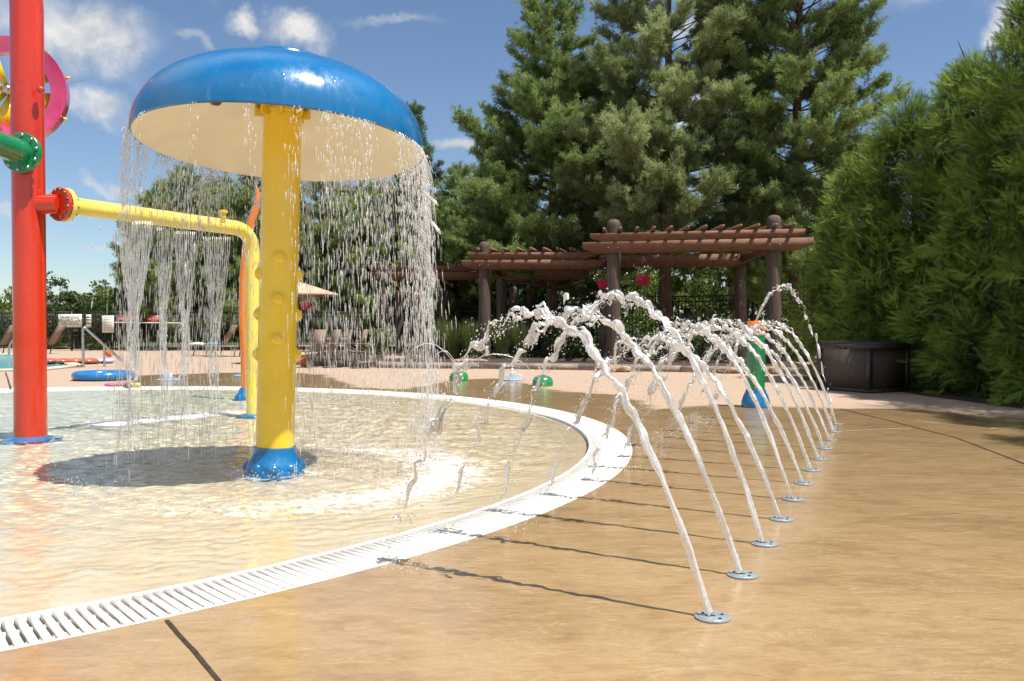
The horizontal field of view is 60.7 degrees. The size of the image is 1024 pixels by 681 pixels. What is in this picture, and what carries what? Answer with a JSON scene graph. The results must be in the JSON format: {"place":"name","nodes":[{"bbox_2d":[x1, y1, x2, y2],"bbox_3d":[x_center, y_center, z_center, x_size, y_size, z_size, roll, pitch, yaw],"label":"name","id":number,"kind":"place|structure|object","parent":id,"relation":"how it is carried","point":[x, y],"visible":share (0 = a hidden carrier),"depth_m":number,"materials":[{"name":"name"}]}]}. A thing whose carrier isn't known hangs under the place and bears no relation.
{"place":"outdoors","nodes":[
{"label":"outdoors","id":0,"kind":"place"},
{"bbox_2d":[0,355,64,368],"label":"swimming pool water","id":1,"kind":"structure","parent":0,"point":[6,361],"depth_m":25.42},
{"bbox_2d":[47,358,98,363],"bbox_3d":[-12.711,0.591,25.145,1.590,0.170,0.591,0,1,0],"label":"pool float","id":2,"kind":"object","parent":1,"relation":"on","point":[63,360],"visible":0.74,"depth_m":24.95,"materials":[{"name":"red plastic"}]},
{"bbox_2d":[78,101,460,494],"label":"falling water","id":3,"kind":"structure","parent":0,"point":[424,211],"depth_m":6.98,"materials":[{"name":"liquid"}]},
{"bbox_2d":[0,389,588,617],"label":"pool water","id":4,"kind":"structure","parent":0,"point":[54,552],"depth_m":6.05,"materials":[{"name":"liquid"}]},
{"bbox_2d":[17,406,492,513],"bbox_3d":[-2.796,0.926,7.977,3.510,0.124,6.361,-1,1,-42],"label":"splash","id":5,"kind":"object","parent":4,"relation":"on","point":[206,412],"visible":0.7,"depth_m":6.42,"materials":[{"name":"liquid"}]},
{"bbox_2d":[420,325,446,357],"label":"ornamental grass","id":6,"kind":"object","parent":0,"point":[437,349],"depth_m":26.42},
{"bbox_2d":[434,315,456,355],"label":"ornamental grass","id":7,"kind":"object","parent":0,"point":[440,327],"depth_m":28.34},
{"bbox_2d":[63,327,832,346],"bbox_3d":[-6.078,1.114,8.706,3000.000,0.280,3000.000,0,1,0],"label":"lawn","id":8,"kind":"structure","parent":0,"point":[151,344],"depth_m":55.37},
{"bbox_2d":[0,285,12,346],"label":"leafy shrub","id":9,"kind":"object","parent":8,"relation":"on","point":[4,306],"visible":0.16,"depth_m":43.45,"materials":[{"name":"green plant"}]},
{"bbox_2d":[1,210,1022,342],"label":"woods","id":10,"kind":"object","parent":8,"relation":"on","point":[624,319],"depth_m":59.44,"materials":[{"name":"green plant"}]},
{"bbox_2d":[440,321,468,358],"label":"ornamental grass","id":11,"kind":"object","parent":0,"point":[453,348],"depth_m":26.02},
{"bbox_2d":[454,319,483,358],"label":"ornamental grass","id":12,"kind":"object","parent":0,"point":[469,334],"depth_m":25.84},
{"bbox_2d":[485,318,515,358],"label":"potted plant","id":13,"kind":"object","parent":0,"point":[502,345],"depth_m":26.22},
{"bbox_2d":[0,345,1023,680],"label":"pool deck","id":14,"kind":"structure","parent":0,"point":[896,553],"depth_m":3.82,"materials":[{"name":"concrete"}]},
{"bbox_2d":[0,325,11,352],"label":"lounge chair","id":15,"kind":"object","parent":14,"relation":"on","point":[6,338],"visible":0.68,"depth_m":33.44,"materials":[{"name":"fabric"}]},
{"bbox_2d":[0,353,81,371],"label":"pool coping","id":16,"kind":"object","parent":14,"relation":"on","point":[70,365],"visible":0.34,"depth_m":22.72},
{"bbox_2d":[47,325,65,353],"bbox_3d":[-18.541,-0.043,34.337,1.790,1.138,0.635,0,1,0],"label":"lounge chair","id":17,"kind":"object","parent":14,"relation":"on","point":[56,334],"visible":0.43,"depth_m":34.33,"materials":[{"name":"fabric"}]},
{"bbox_2d":[46,271,69,344],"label":"leafy shrub","id":18,"kind":"object","parent":14,"relation":"on","point":[60,282],"visible":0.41,"depth_m":42.93,"materials":[{"name":"green plant"}]},
{"bbox_2d":[47,302,69,348],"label":"leafy shrub","id":19,"kind":"object","parent":14,"relation":"on","point":[53,314],"visible":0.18,"depth_m":41.19,"materials":[{"name":"green plant"}]},
{"bbox_2d":[47,291,98,348],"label":"leafy shrub","id":20,"kind":"object","parent":14,"relation":"on","point":[72,300],"visible":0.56,"depth_m":41.46,"materials":[{"name":"green plant"}]},
{"bbox_2d":[82,326,120,367],"bbox_3d":[-10.959,0.165,23.373,1.014,1.085,0.070,-1,1,-39],"label":"pool handrail","id":21,"kind":"object","parent":14,"relation":"on","point":[96,338],"visible":0.93,"depth_m":23.17,"materials":[{"name":"silver metal"}]},
{"bbox_2d":[71,370,134,380],"bbox_3d":[-8.328,0.711,17.824,1.196,0.175,1.196,0,1,0],"label":"paddling ring","id":22,"kind":"object","parent":14,"relation":"on","point":[90,375],"visible":0.9,"depth_m":17.34,"materials":[{"name":"blue plastic"}]},
{"bbox_2d":[81,294,127,349],"bbox_3d":[-18.727,-0.825,40.039,2.272,2.616,2.532,0,1,0],"label":"leafy shrub","id":23,"kind":"object","parent":14,"relation":"on","point":[97,306],"visible":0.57,"depth_m":39.87,"materials":[{"name":"green plant"}]},
{"bbox_2d":[77,279,141,346],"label":"leafy shrub","id":24,"kind":"object","parent":14,"relation":"on","point":[100,289],"visible":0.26,"depth_m":42.37,"materials":[{"name":"green plant"}]},
{"bbox_2d":[111,231,158,346],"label":"pine tree","id":25,"kind":"object","parent":14,"relation":"on","point":[115,289],"visible":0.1,"depth_m":42.55,"materials":[{"name":"green plant"}]},
{"bbox_2d":[106,183,199,346],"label":"pine tree","id":26,"kind":"object","parent":14,"relation":"on","point":[148,194],"visible":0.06,"depth_m":42.89,"materials":[{"name":"green plant"}]},
{"bbox_2d":[110,164,239,349],"bbox_3d":[-14.977,-3.904,40.387,5.967,8.653,5.190,-1,1,-42],"label":"pine tree","id":27,"kind":"object","parent":14,"relation":"on","point":[152,279],"visible":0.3,"depth_m":39.38,"materials":[{"name":"green plant"}]},
{"bbox_2d":[164,620,221,680],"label":"deck joint","id":28,"kind":"object","parent":14,"relation":"on","point":[194,651],"visible":1,"depth_m":2.94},
{"bbox_2d":[0,310,408,350],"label":"iron fence","id":29,"kind":"object","parent":14,"relation":"on","point":[71,347],"visible":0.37,"depth_m":38.49,"materials":[{"name":"metal"}]},
{"bbox_2d":[57,314,83,326],"bbox_3d":[-19.360,-0.868,38.288,1.180,0.568,0.026,0,1,0],"label":"pool sign","id":30,"kind":"object","parent":29,"relation":"attached to","point":[71,320],"visible":0.98,"depth_m":38.28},
{"bbox_2d":[102,316,113,332],"bbox_3d":[-17.703,-0.718,38.291,0.518,0.748,0.024,0,1,0],"label":"pool sign","id":31,"kind":"object","parent":29,"relation":"attached to","point":[107,324],"visible":1,"depth_m":38.28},
{"bbox_2d":[187,325,237,355],"bbox_3d":[-11.007,-0.003,31.995,1.790,1.138,0.635,0,1,0],"label":"lounge chair","id":32,"kind":"object","parent":14,"relation":"on","point":[229,334],"visible":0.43,"depth_m":31.93,"materials":[{"name":"fabric"}]},
{"bbox_2d":[169,171,257,344],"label":"pine tree","id":33,"kind":"object","parent":14,"relation":"on","point":[239,217],"visible":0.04,"depth_m":43.41,"materials":[{"name":"green plant"}]},
{"bbox_2d":[189,174,305,330],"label":"pine tree","id":34,"kind":"object","parent":14,"relation":"on","point":[234,272],"visible":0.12,"depth_m":39.64,"materials":[{"name":"green plant"}]},
{"bbox_2d":[299,329,327,367],"bbox_3d":[-5.331,0.213,23.131,0.592,1.012,0.731,1,1,38],"label":"sling chair","id":35,"kind":"object","parent":14,"relation":"on","point":[318,338],"visible":0.66,"depth_m":23.30,"materials":[{"name":"fabric"}]},
{"bbox_2d":[0,386,631,650],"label":"gutter grate","id":36,"kind":"object","parent":14,"relation":"on","point":[40,626],"visible":0.63,"depth_m":4.08,"materials":[{"name":"plastic"}]},
{"bbox_2d":[298,282,336,296],"bbox_3d":[-6.335,-0.603,25.494,2.310,2.550,2.310,0,1,11],"label":"parasol","id":37,"kind":"object","parent":14,"relation":"on","point":[319,292],"visible":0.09,"depth_m":24.95,"materials":[{"name":"beige fabric"}]},
{"bbox_2d":[310,329,341,366],"bbox_3d":[-5.089,0.201,23.899,0.731,1.012,0.592,-1,1,-34],"label":"sling chair","id":38,"kind":"object","parent":14,"relation":"on","point":[334,336],"visible":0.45,"depth_m":23.99,"materials":[{"name":"fabric"}]},
{"bbox_2d":[298,181,365,332],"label":"pine tree","id":39,"kind":"object","parent":14,"relation":"on","point":[319,254],"visible":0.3,"depth_m":40.94,"materials":[{"name":"green plant"}]},
{"bbox_2d":[305,181,370,346],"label":"pine tree","id":40,"kind":"object","parent":14,"relation":"on","point":[349,191],"visible":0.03,"depth_m":43.30,"materials":[{"name":"green plant"}]},
{"bbox_2d":[323,329,353,367],"bbox_3d":[-4.587,0.214,23.101,0.730,1.012,0.592,0,1,-20],"label":"sling chair","id":41,"kind":"object","parent":14,"relation":"on","point":[347,341],"visible":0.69,"depth_m":23.02,"materials":[{"name":"brown metal"}]},
{"bbox_2d":[337,329,368,366],"bbox_3d":[-4.258,0.208,23.455,0.731,1.012,0.592,0,1,6],"label":"sling chair","id":42,"kind":"object","parent":14,"relation":"on","point":[363,335],"visible":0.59,"depth_m":23.30,"materials":[{"name":"brown metal"}]},
{"bbox_2d":[313,178,418,343],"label":"pine tree","id":43,"kind":"object","parent":14,"relation":"on","point":[361,301],"visible":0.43,"depth_m":39.75,"materials":[{"name":"green plant"}]},
{"bbox_2d":[353,330,381,368],"bbox_3d":[-3.764,0.220,22.718,0.731,1.012,0.592,0,1,-11],"label":"sling chair","id":44,"kind":"object","parent":14,"relation":"on","point":[376,345],"visible":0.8,"depth_m":22.48,"materials":[{"name":"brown metal"}]},
{"bbox_2d":[357,99,463,346],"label":"spruce tree","id":45,"kind":"object","parent":14,"relation":"on","point":[416,109],"visible":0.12,"depth_m":41.27,"materials":[{"name":"green plant"}]},
{"bbox_2d":[363,261,534,352],"bbox_3d":[-2.210,-1.194,34.587,6.320,3.425,6.289,0,1,0],"label":"pergola","id":46,"kind":"object","parent":14,"relation":"on","point":[456,272],"visible":0.59,"depth_m":31.77,"materials":[{"name":"red wood"}]},
{"bbox_2d":[461,241,604,357],"bbox_3d":[0.984,-1.245,28.841,4.622,3.720,4.487,0,1,8],"label":"pergola","id":47,"kind":"object","parent":14,"relation":"on","point":[559,264],"visible":0.68,"depth_m":26.99,"materials":[{"name":"red wood"}]},
{"bbox_2d":[363,411,719,574],"bbox_3d":[0.947,0.947,7.295,0.729,0.106,7.498,0,1,23],"label":"jet splash","id":48,"kind":"object","parent":14,"relation":"on","point":[529,498],"visible":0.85,"depth_m":5.36,"materials":[{"name":"liquid"}]},
{"bbox_2d":[532,374,552,386],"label":"spray dome","id":49,"kind":"structure","parent":14,"relation":"on","point":[543,377],"depth_m":15.87,"materials":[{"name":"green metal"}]},
{"bbox_2d":[384,301,713,615],"bbox_3d":[0.072,0.436,3.692,1.600,1.203,0.171,1,1,33],"label":"water jet","id":50,"kind":"object","parent":14,"relation":"on","point":[583,334],"visible":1,"depth_m":3.55},
{"bbox_2d":[296,360,815,374],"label":"bed curb","id":51,"kind":"structure","parent":14,"relation":"on","point":[647,368],"depth_m":22.02,"materials":[{"name":"concrete"}]},
{"bbox_2d":[431,293,742,572],"bbox_3d":[0.300,0.391,4.285,1.693,1.252,0.156,1,1,30],"label":"water jet","id":52,"kind":"object","parent":14,"relation":"on","point":[585,313],"visible":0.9,"depth_m":4.13},
{"bbox_2d":[491,288,764,541],"bbox_3d":[0.577,0.361,4.807,1.622,1.301,0.142,1,1,29],"label":"water jet","id":53,"kind":"object","parent":14,"relation":"on","point":[656,314],"visible":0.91,"depth_m":4.67},
{"bbox_2d":[540,331,781,517],"bbox_3d":[0.841,0.477,5.316,1.560,1.072,0.204,1,1,34],"label":"water jet","id":54,"kind":"object","parent":14,"relation":"on","point":[672,342],"visible":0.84,"depth_m":5.24},
{"bbox_2d":[585,316,792,497],"bbox_3d":[1.146,0.416,5.900,1.480,1.161,0.165,1,1,29],"label":"water jet","id":55,"kind":"object","parent":14,"relation":"on","point":[730,354],"visible":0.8,"depth_m":5.76},
{"bbox_2d":[591,327,803,482],"bbox_3d":[1.326,0.489,6.480,1.633,1.194,0.189,1,1,28],"label":"water jet","id":56,"kind":"object","parent":14,"relation":"on","point":[740,360],"visible":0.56,"depth_m":6.27},
{"bbox_2d":[582,215,813,363],"bbox_3d":[5.231,-1.300,25.003,5.902,3.960,4.792,0,1,12],"label":"pergola","id":57,"kind":"object","parent":14,"relation":"on","point":[773,239],"visible":0.88,"depth_m":23.12,"materials":[{"name":"red wood"}]},
{"bbox_2d":[589,260,623,288],"bbox_3d":[2.777,-2.004,25.586,0.978,0.970,1.057,0,1,0],"label":"hanging basket","id":58,"kind":"object","parent":57,"relation":"hanging from","point":[601,282],"visible":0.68,"depth_m":25.44,"materials":[{"name":"plastic"}]},
{"bbox_2d":[624,256,661,284],"bbox_3d":[3.833,-2.059,25.122,1.063,1.001,1.021,0,1,17],"label":"hanging basket","id":59,"kind":"object","parent":57,"relation":"hanging from","point":[642,278],"visible":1,"depth_m":25.05,"materials":[{"name":"pink plant"}]},
{"bbox_2d":[695,610,730,623],"bbox_3d":[0.756,1.038,3.290,0.134,0.010,0.134,0,1,0],"label":"deck nozzle","id":60,"kind":"object","parent":14,"relation":"on","point":[716,617],"visible":0.96,"depth_m":3.27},
{"bbox_2d":[621,320,811,468],"bbox_3d":[1.611,0.406,7.024,1.556,1.143,0.171,0,1,27],"label":"water jet","id":61,"kind":"object","parent":14,"relation":"on","point":[736,334],"visible":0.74,"depth_m":6.89},
{"bbox_2d":[631,314,818,456],"bbox_3d":[1.815,0.370,7.624,1.674,1.203,0.186,1,1,32],"label":"water jet","id":62,"kind":"object","parent":14,"relation":"on","point":[749,332],"visible":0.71,"depth_m":7.46},
{"bbox_2d":[727,570,758,579],"bbox_3d":[1.016,1.028,3.847,0.134,0.010,0.134,0,1,0],"label":"deck nozzle","id":63,"kind":"object","parent":14,"relation":"on","point":[746,575],"visible":0.96,"depth_m":3.83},
{"bbox_2d":[666,333,824,446],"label":"water jet","id":64,"kind":"object","parent":14,"relation":"on","point":[788,374],"visible":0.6,"depth_m":8.04},
{"bbox_2d":[667,326,829,438],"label":"water jet","id":65,"kind":"object","parent":14,"relation":"on","point":[778,346],"visible":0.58,"depth_m":8.61},
{"bbox_2d":[741,321,770,407],"bbox_3d":[3.300,0.319,11.824,0.390,1.165,0.390,0,1,0],"label":"water cannon","id":66,"kind":"object","parent":14,"relation":"on","point":[755,367],"visible":0.59,"depth_m":11.72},
{"bbox_2d":[756,283,831,404],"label":"cannon jet","id":67,"kind":"object","parent":66,"relation":"attached to","point":[787,285],"visible":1,"depth_m":11.71,"materials":[{"name":"liquid"}]},
{"bbox_2d":[689,321,833,430],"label":"water jet","id":68,"kind":"object","parent":14,"relation":"on","point":[780,334],"visible":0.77,"depth_m":9.29},
{"bbox_2d":[751,540,777,546],"bbox_3d":[1.272,1.019,4.401,0.134,0.010,0.134,0,1,0],"label":"deck nozzle","id":69,"kind":"object","parent":14,"relation":"on","point":[768,543],"visible":0.92,"depth_m":4.38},
{"bbox_2d":[706,319,836,422],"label":"water jet","id":70,"kind":"object","parent":14,"relation":"on","point":[736,348],"visible":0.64,"depth_m":10.01},
{"bbox_2d":[691,0,915,359],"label":"pine tree","id":71,"kind":"object","parent":14,"relation":"on","point":[826,91],"visible":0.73,"depth_m":26.81,"materials":[{"name":"green plant"}]},
{"bbox_2d":[781,222,844,345],"bbox_3d":[11.614,-1.985,32.801,3.587,5.153,2.975,0,1,0],"label":"leafy shrub","id":72,"kind":"object","parent":14,"relation":"on","point":[784,275],"visible":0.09,"depth_m":33.42,"materials":[{"name":"green plant"}]},
{"bbox_2d":[796,228,876,339],"bbox_3d":[9.454,-1.411,23.885,2.339,4.303,2.783,-1,1,-34],"label":"leafy shrub","id":73,"kind":"object","parent":14,"relation":"on","point":[806,255],"visible":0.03,"depth_m":24.16,"materials":[{"name":"green plant"}]},
{"bbox_2d":[781,156,906,321],"bbox_3d":[14.099,-4.218,38.146,6.816,9.356,6.691,0,1,0],"label":"pine tree","id":74,"kind":"object","parent":14,"relation":"on","point":[821,174],"visible":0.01,"depth_m":37.63,"materials":[{"name":"green plant"}]},
{"bbox_2d":[816,341,910,393],"bbox_3d":[5.963,0.433,14.887,1.010,0.833,1.131,0,1,-27],"label":"storage box","id":75,"kind":"object","parent":14,"relation":"on","point":[869,367],"visible":0.95,"depth_m":14.51,"materials":[{"name":"brown plastic"}]},
{"bbox_2d":[902,378,1023,408],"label":"hedge soil","id":76,"kind":"structure","parent":14,"relation":"on","point":[947,394],"depth_m":13.72,"materials":[{"name":"brown soil"}]},
{"bbox_2d":[777,133,935,382],"bbox_3d":[7.108,-1.572,17.554,3.362,5.184,3.251,0,1,0],"label":"arborvitae","id":77,"kind":"object","parent":76,"relation":"on","point":[846,183],"visible":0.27,"depth_m":17.41,"materials":[{"name":"green plant"}]},
{"bbox_2d":[812,81,999,387],"bbox_3d":[7.495,-1.919,16.248,3.485,5.911,3.454,0,1,0],"label":"arborvitae","id":78,"kind":"object","parent":76,"relation":"on","point":[884,154],"visible":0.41,"depth_m":16.05,"materials":[{"name":"green plant"}]},
{"bbox_2d":[870,41,1023,394],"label":"arborvitae","id":79,"kind":"object","parent":76,"relation":"on","point":[952,84],"visible":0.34,"depth_m":14.75,"materials":[{"name":"green plant"}]},
{"bbox_2d":[900,0,1023,400],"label":"arborvitae","id":80,"kind":"object","parent":76,"relation":"on","point":[1013,41],"visible":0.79,"depth_m":13.35,"materials":[{"name":"green plant"}]},
{"bbox_2d":[963,45,1023,408],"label":"arborvitae","id":81,"kind":"object","parent":76,"relation":"on","point":[1005,364],"visible":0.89,"depth_m":12.30,"materials":[{"name":"green plant"}]},
{"bbox_2d":[0,0,1023,326],"label":"sky","id":82,"kind":"structure","parent":0,"point":[439,54],"materials":[{"name":"blue"}]},
{"bbox_2d":[509,319,534,357],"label":"ornamental grass","id":83,"kind":"object","parent":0,"point":[516,339],"depth_m":26.62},
{"bbox_2d":[300,345,802,367],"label":"planting bed soil","id":84,"kind":"structure","parent":0,"point":[576,360],"depth_m":25.60,"materials":[{"name":"brown soil"}]},
{"bbox_2d":[365,324,397,354],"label":"bed shrub","id":85,"kind":"object","parent":84,"relation":"on","point":[380,351],"visible":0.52,"depth_m":30.42,"materials":[{"name":"green plant"}]},
{"bbox_2d":[389,159,508,323],"bbox_3d":[-2.427,-3.733,37.935,5.470,8.393,5.043,1,1,41],"label":"pine tree","id":86,"kind":"object","parent":84,"relation":"on","point":[441,212],"visible":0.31,"depth_m":36.98,"materials":[{"name":"green plant"}]},
{"bbox_2d":[408,296,592,350],"bbox_3d":[-0.804,-0.623,34.995,10.293,2.110,0.095,1,1,43],"label":"iron fence","id":87,"kind":"object","parent":84,"relation":"on","point":[531,307],"visible":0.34,"depth_m":34.00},
{"bbox_2d":[432,135,571,321],"bbox_3d":[-0.483,-4.423,38.074,6.759,9.769,6.350,-1,1,-30],"label":"pine tree","id":88,"kind":"object","parent":84,"relation":"on","point":[452,240],"visible":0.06,"depth_m":36.55,"materials":[{"name":"green plant"}]},
{"bbox_2d":[492,280,565,347],"bbox_3d":[0.840,-1.462,37.933,3.415,3.933,4.037,0,1,0],"label":"leafy shrub","id":89,"kind":"object","parent":84,"relation":"on","point":[523,291],"visible":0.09,"depth_m":37.07,"materials":[{"name":"green plant"}]},
{"bbox_2d":[526,326,559,356],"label":"bed shrub","id":90,"kind":"object","parent":84,"relation":"on","point":[545,341],"visible":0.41,"depth_m":27.42,"materials":[{"name":"green plant"}]},
{"bbox_2d":[447,0,661,352],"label":"pine tree","id":91,"kind":"object","parent":84,"relation":"on","point":[512,223],"visible":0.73,"depth_m":29.75,"materials":[{"name":"green plant"}]},
{"bbox_2d":[543,330,589,357],"bbox_3d":[1.805,0.116,26.947,1.480,0.921,1.406,-1,1,-29],"label":"bed shrub","id":92,"kind":"object","parent":84,"relation":"on","point":[573,347],"visible":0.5,"depth_m":26.79,"materials":[{"name":"green plant"}]},
{"bbox_2d":[528,38,684,303],"bbox_3d":[3.832,-6.173,36.814,7.272,13.309,6.273,0,1,0],"label":"pine tree","id":93,"kind":"object","parent":84,"relation":"on","point":[574,293],"visible":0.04,"depth_m":36.11,"materials":[{"name":"green plant"}]},
{"bbox_2d":[567,270,658,349],"bbox_3d":[4.122,-1.784,35.250,4.171,4.669,4.140,1,1,31],"label":"leafy shrub","id":94,"kind":"object","parent":84,"relation":"on","point":[636,322],"visible":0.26,"depth_m":34.69,"materials":[{"name":"green plant"}]},
{"bbox_2d":[628,330,663,360],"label":"bed shrub","id":95,"kind":"object","parent":84,"relation":"on","point":[638,336],"visible":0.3,"depth_m":24.72,"materials":[{"name":"green plant"}]},
{"bbox_2d":[536,0,813,354],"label":"pine tree","id":96,"kind":"object","parent":84,"relation":"on","point":[635,144],"visible":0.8,"depth_m":27.25,"materials":[{"name":"green plant"}]},
{"bbox_2d":[662,334,702,360],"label":"bed shrub","id":97,"kind":"object","parent":84,"relation":"on","point":[681,356],"visible":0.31,"depth_m":24.68,"materials":[{"name":"green plant"}]},
{"bbox_2d":[635,252,730,348],"bbox_3d":[7.112,-1.693,34.962,4.217,4.491,3.715,0,1,0],"label":"leafy shrub","id":98,"kind":"object","parent":84,"relation":"on","point":[702,286],"visible":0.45,"depth_m":34.57,"materials":[{"name":"green plant"}]},
{"bbox_2d":[591,293,815,351],"bbox_3d":[6.889,-0.613,30.244,8.449,2.170,0.095,0,1,17],"label":"iron fence","id":99,"kind":"object","parent":84,"relation":"on","point":[726,300],"visible":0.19,"depth_m":30.41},
{"bbox_2d":[700,333,746,360],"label":"bed shrub","id":100,"kind":"object","parent":84,"relation":"on","point":[713,356],"visible":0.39,"depth_m":24.56,"materials":[{"name":"green plant"}]},
{"bbox_2d":[697,252,765,348],"bbox_3d":[8.773,-1.659,33.913,3.112,4.462,3.460,0,1,0],"label":"leafy shrub","id":101,"kind":"object","parent":84,"relation":"on","point":[730,313],"visible":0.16,"depth_m":33.89,"materials":[{"name":"green plant"}]},
{"bbox_2d":[658,4,810,326],"bbox_3d":[9.220,-7.090,37.006,6.698,15.139,7.201,0,1,0],"label":"pine tree","id":102,"kind":"object","parent":84,"relation":"on","point":[719,275],"visible":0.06,"depth_m":36.26,"materials":[{"name":"green plant"}]},
{"bbox_2d":[781,335,814,361],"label":"bed shrub","id":103,"kind":"object","parent":84,"relation":"on","point":[788,351],"visible":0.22,"depth_m":24.46,"materials":[{"name":"green plant"}]},
{"bbox_2d":[594,365,630,371],"bbox_3d":[2.418,0.679,20.937,0.883,0.178,0.549,0,1,0],"label":"boulder","id":104,"kind":"object","parent":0,"point":[621,368],"visible":0.45,"depth_m":20.73,"materials":[{"name":"stone"}]},
{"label":"pool floor","id":105,"kind":"structure","parent":0,"visible":0},
{"bbox_2d":[0,0,259,441],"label":"spray tower","id":106,"kind":"structure","parent":105,"relation":"on","point":[33,114],"depth_m":8.56,"materials":[{"name":"red metal"}]},
{"bbox_2d":[118,221,152,430],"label":"water stream","id":107,"kind":"structure","parent":106,"relation":"attached to","point":[138,278],"depth_m":9.29,"materials":[{"name":"liquid"}]},
{"bbox_2d":[155,227,173,424],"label":"water stream","id":108,"kind":"structure","parent":106,"relation":"attached to","point":[163,319],"depth_m":9.86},
{"bbox_2d":[174,231,196,420],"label":"water stream","id":109,"kind":"structure","parent":106,"relation":"attached to","point":[185,316],"depth_m":10.24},
{"bbox_2d":[203,236,229,415],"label":"water stream","id":110,"kind":"structure","parent":106,"relation":"attached to","point":[217,333],"depth_m":10.81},
{"bbox_2d":[234,183,260,400],"bbox_3d":[-4.032,-0.709,13.242,0.380,3.372,0.318,1,1,32],"label":"spray horn","id":111,"kind":"object","parent":105,"relation":"on","point":[239,395],"visible":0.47,"depth_m":13.20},
{"bbox_2d":[128,45,423,478],"bbox_3d":[-1.737,-0.374,6.620,2.129,3.538,2.126,0,1,0],"label":"mushroom fountain","id":112,"kind":"object","parent":105,"relation":"on","point":[272,85],"visible":0.95,"depth_m":6.49,"materials":[{"name":"plastic"}]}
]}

